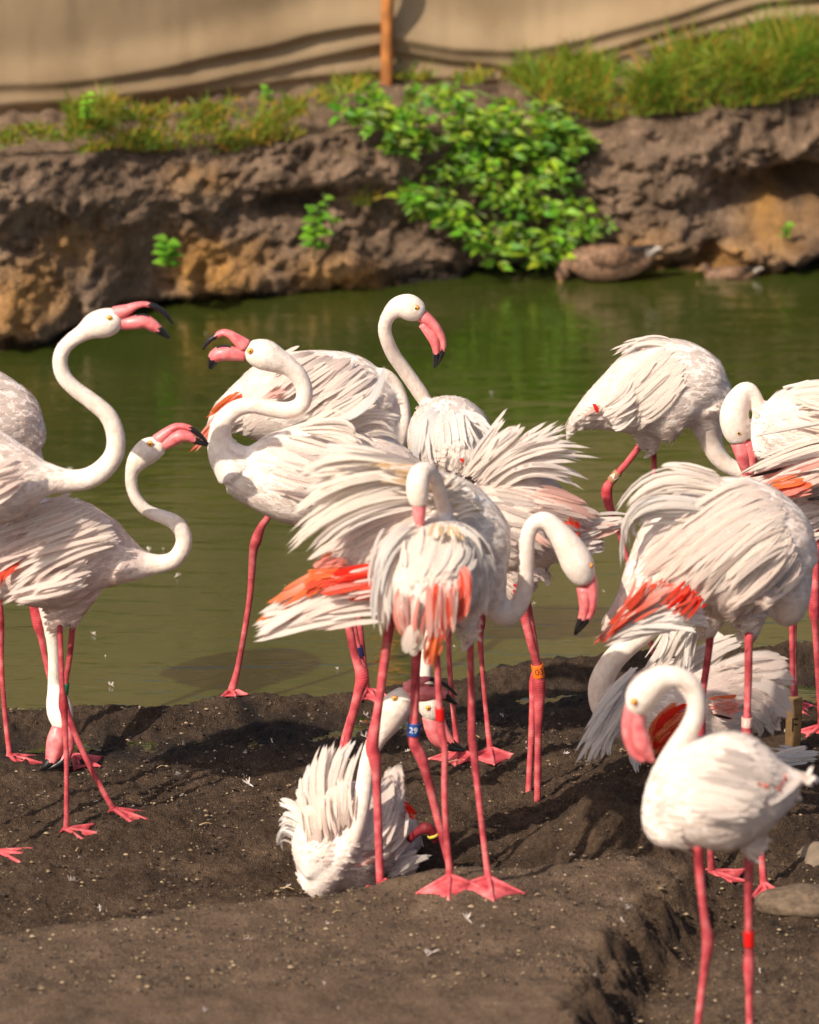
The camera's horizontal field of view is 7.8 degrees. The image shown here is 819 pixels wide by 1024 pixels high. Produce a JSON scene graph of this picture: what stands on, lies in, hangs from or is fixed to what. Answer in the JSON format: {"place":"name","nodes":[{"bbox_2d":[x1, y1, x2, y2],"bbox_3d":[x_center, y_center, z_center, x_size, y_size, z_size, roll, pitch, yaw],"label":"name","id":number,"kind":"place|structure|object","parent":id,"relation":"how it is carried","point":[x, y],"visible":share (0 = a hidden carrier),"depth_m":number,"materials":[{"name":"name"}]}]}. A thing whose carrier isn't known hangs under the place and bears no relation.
{"place":"outdoors","nodes":[
{"label":"outdoors","id":0,"kind":"place"},
{"bbox_2d":[0,640,818,1023],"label":"mud ground","id":1,"kind":"structure","parent":0,"point":[476,996],"depth_m":18.14,"materials":[{"name":"brown soil"}]},
{"bbox_2d":[0,371,105,771],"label":"flamingo","id":2,"kind":"object","parent":1,"relation":"on","point":[22,421],"visible":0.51,"depth_m":19.21},
{"bbox_2d":[0,301,173,862],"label":"flamingo","id":3,"kind":"object","parent":1,"relation":"on","point":[30,479],"visible":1,"depth_m":18.11},
{"bbox_2d":[0,423,208,838],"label":"flamingo","id":4,"kind":"object","parent":1,"relation":"on","point":[65,559],"visible":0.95,"depth_m":18.37},
{"bbox_2d":[190,346,410,701],"bbox_3d":[-0.358,0.040,19.690,0.728,1.270,0.310,0,18,0],"label":"flamingo","id":5,"kind":"object","parent":1,"relation":"on","point":[335,377],"visible":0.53,"depth_m":19.51},
{"bbox_2d":[202,329,420,777],"bbox_3d":[-0.291,0.201,18.759,0.688,1.597,0.301,3,18,10],"label":"flamingo","id":6,"kind":"object","parent":1,"relation":"on","point":[261,476],"visible":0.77,"depth_m":18.57},
{"bbox_2d":[276,676,457,896],"bbox_3d":[-0.145,0.817,18.340,0.531,0.737,0.388,-7,19,-21],"label":"flamingo","id":7,"kind":"object","parent":1,"relation":"on","point":[326,824],"visible":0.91,"depth_m":18.23},
{"bbox_2d":[0,696,818,1023],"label":"mud crumbs","id":8,"kind":"object","parent":1,"relation":"on","point":[88,808],"visible":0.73,"depth_m":17.87,"materials":[{"name":"brown soil"}]},
{"bbox_2d":[254,443,597,886],"bbox_3d":[0.042,0.444,17.934,0.990,1.495,0.380,-6,19,-19],"label":"flamingo","id":9,"kind":"object","parent":1,"relation":"on","point":[361,489],"visible":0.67,"depth_m":17.76},
{"bbox_2d":[378,294,513,765],"bbox_3d":[0.113,0.060,19.211,0.370,1.508,0.545,-10,20,-28],"label":"flamingo","id":10,"kind":"object","parent":1,"relation":"on","point":[443,431],"visible":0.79,"depth_m":19.08},
{"bbox_2d":[368,462,525,901],"bbox_3d":[0.111,0.477,17.691,0.465,1.327,0.643,0,18,0],"label":"flamingo","id":11,"kind":"object","parent":1,"relation":"on","point":[433,575],"visible":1,"depth_m":17.44},
{"bbox_2d":[462,912,471,922],"bbox_3d":[0.167,1.185,17.629,0.030,0.025,0.041,-1,18,-3],"label":"moulted feather","id":12,"kind":"object","parent":1,"relation":"on","point":[467,917],"visible":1,"depth_m":17.64,"materials":[{"name":"white"}]},
{"bbox_2d":[419,409,625,801],"bbox_3d":[0.360,0.313,18.803,0.666,1.332,0.306,6,19,18],"label":"flamingo","id":13,"kind":"object","parent":1,"relation":"on","point":[517,484],"visible":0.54,"depth_m":18.61},
{"bbox_2d":[564,335,767,653],"bbox_3d":[0.893,-0.043,20.102,0.762,1.160,0.306,0,18,0],"label":"flamingo","id":14,"kind":"object","parent":1,"relation":"on","point":[651,392],"visible":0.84,"depth_m":19.91},
{"bbox_2d":[575,629,818,772],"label":"flamingo","id":15,"kind":"object","parent":1,"relation":"on","point":[772,676],"visible":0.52,"depth_m":18.70},
{"bbox_2d":[594,462,818,897],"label":"flamingo","id":16,"kind":"object","parent":1,"relation":"on","point":[711,553],"visible":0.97,"depth_m":17.87},
{"bbox_2d":[622,665,818,1023],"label":"flamingo","id":17,"kind":"object","parent":1,"relation":"on","point":[728,791],"visible":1,"depth_m":16.35},
{"bbox_2d":[719,379,818,714],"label":"flamingo","id":18,"kind":"object","parent":1,"relation":"on","point":[789,405],"visible":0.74,"depth_m":19.50},
{"bbox_2d":[739,421,818,736],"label":"flamingo","id":19,"kind":"object","parent":1,"relation":"on","point":[794,476],"visible":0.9,"depth_m":19.27},
{"bbox_2d":[754,883,818,918],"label":"stone","id":20,"kind":"object","parent":1,"relation":"on","point":[798,899],"visible":1,"depth_m":18.08,"materials":[{"name":"beige stone"}]},
{"bbox_2d":[785,697,802,746],"bbox_3d":[1.238,0.704,19.458,0.054,0.218,0.036,0,18,0],"label":"wooden stake","id":21,"kind":"object","parent":1,"relation":"on","point":[793,730],"visible":0.56,"depth_m":19.43,"materials":[{"name":"brown wood"}]},
{"bbox_2d":[797,841,818,866],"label":"stone","id":22,"kind":"object","parent":1,"relation":"on","point":[809,852],"visible":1,"depth_m":18.43,"materials":[{"name":"beige stone"}]},
{"bbox_2d":[0,261,818,752],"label":"pond water","id":23,"kind":"structure","parent":0,"point":[530,347],"depth_m":22.99,"materials":[{"name":"green liquid"}]},
{"bbox_2d":[555,244,661,281],"bbox_3d":[0.819,-1.010,24.794,0.440,0.205,0.165,0,18,0],"label":"duck","id":24,"kind":"object","parent":23,"relation":"on","point":[601,262],"visible":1,"depth_m":24.75},
{"bbox_2d":[695,263,762,278],"bbox_3d":[1.319,-0.972,24.866,0.281,0.106,0.132,0,18,0],"label":"duck","id":25,"kind":"object","parent":23,"relation":"on","point":[727,272],"visible":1,"depth_m":24.86},
{"bbox_2d":[0,42,818,352],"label":"bank","id":26,"kind":"structure","parent":0,"point":[712,186],"depth_m":24.66,"materials":[{"name":"brown stone"}]},
{"bbox_2d":[78,91,94,121],"bbox_3d":[-1.286,-1.603,23.965,0.069,0.162,0.133,-3,18,-8],"label":"weed plant","id":27,"kind":"object","parent":26,"relation":"on","point":[86,115],"visible":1,"depth_m":23.92,"materials":[{"name":"green plant"}]},
{"bbox_2d":[152,234,182,271],"bbox_3d":[-0.968,-1.026,24.180,0.128,0.181,0.147,-16,24,-40],"label":"weed plant","id":28,"kind":"object","parent":26,"relation":"on","point":[169,252],"visible":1,"depth_m":24.15,"materials":[{"name":"green plant"}]},
{"bbox_2d":[257,85,273,100],"bbox_3d":[-0.580,-1.695,24.523,0.080,0.102,0.145,0,18,0],"label":"weed plant","id":29,"kind":"object","parent":26,"relation":"on","point":[266,92],"visible":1,"depth_m":24.48,"materials":[{"name":"green plant"}]},
{"bbox_2d":[299,205,332,259],"bbox_3d":[-0.380,-1.120,24.401,0.156,0.261,0.142,16,24,41],"label":"weed plant","id":30,"kind":"object","parent":26,"relation":"on","point":[310,232],"visible":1,"depth_m":24.38,"materials":[{"name":"green plant"}]},
{"bbox_2d":[318,193,341,228],"bbox_3d":[-0.323,-1.216,24.483,0.074,0.178,0.145,11,21,30],"label":"weed plant","id":31,"kind":"object","parent":26,"relation":"on","point":[325,206],"visible":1,"depth_m":24.44,"materials":[{"name":"green plant"}]},
{"bbox_2d":[0,0,818,114],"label":"fabric fence","id":32,"kind":"object","parent":26,"relation":"on","point":[157,51],"visible":0.81,"depth_m":25.07,"materials":[{"name":"brown fabric"}]},
{"bbox_2d":[0,0,818,206],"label":"bank grass","id":33,"kind":"structure","parent":26,"relation":"on","point":[789,51],"depth_m":24.98,"materials":[{"name":"green plant"}]},
{"bbox_2d":[326,79,617,271],"bbox_3d":[0.260,-1.417,24.919,1.196,0.783,0.882,0,18,0],"label":"trailing bush","id":34,"kind":"object","parent":26,"relation":"on","point":[522,147],"visible":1,"depth_m":24.75,"materials":[{"name":"green plant"}]},
{"bbox_2d":[777,222,795,237],"bbox_3d":[1.548,-1.153,24.962,0.072,0.121,0.143,-5,19,-15],"label":"weed plant","id":35,"kind":"object","parent":26,"relation":"on","point":[788,230],"visible":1,"depth_m":24.91,"materials":[{"name":"green plant"}]}
]}

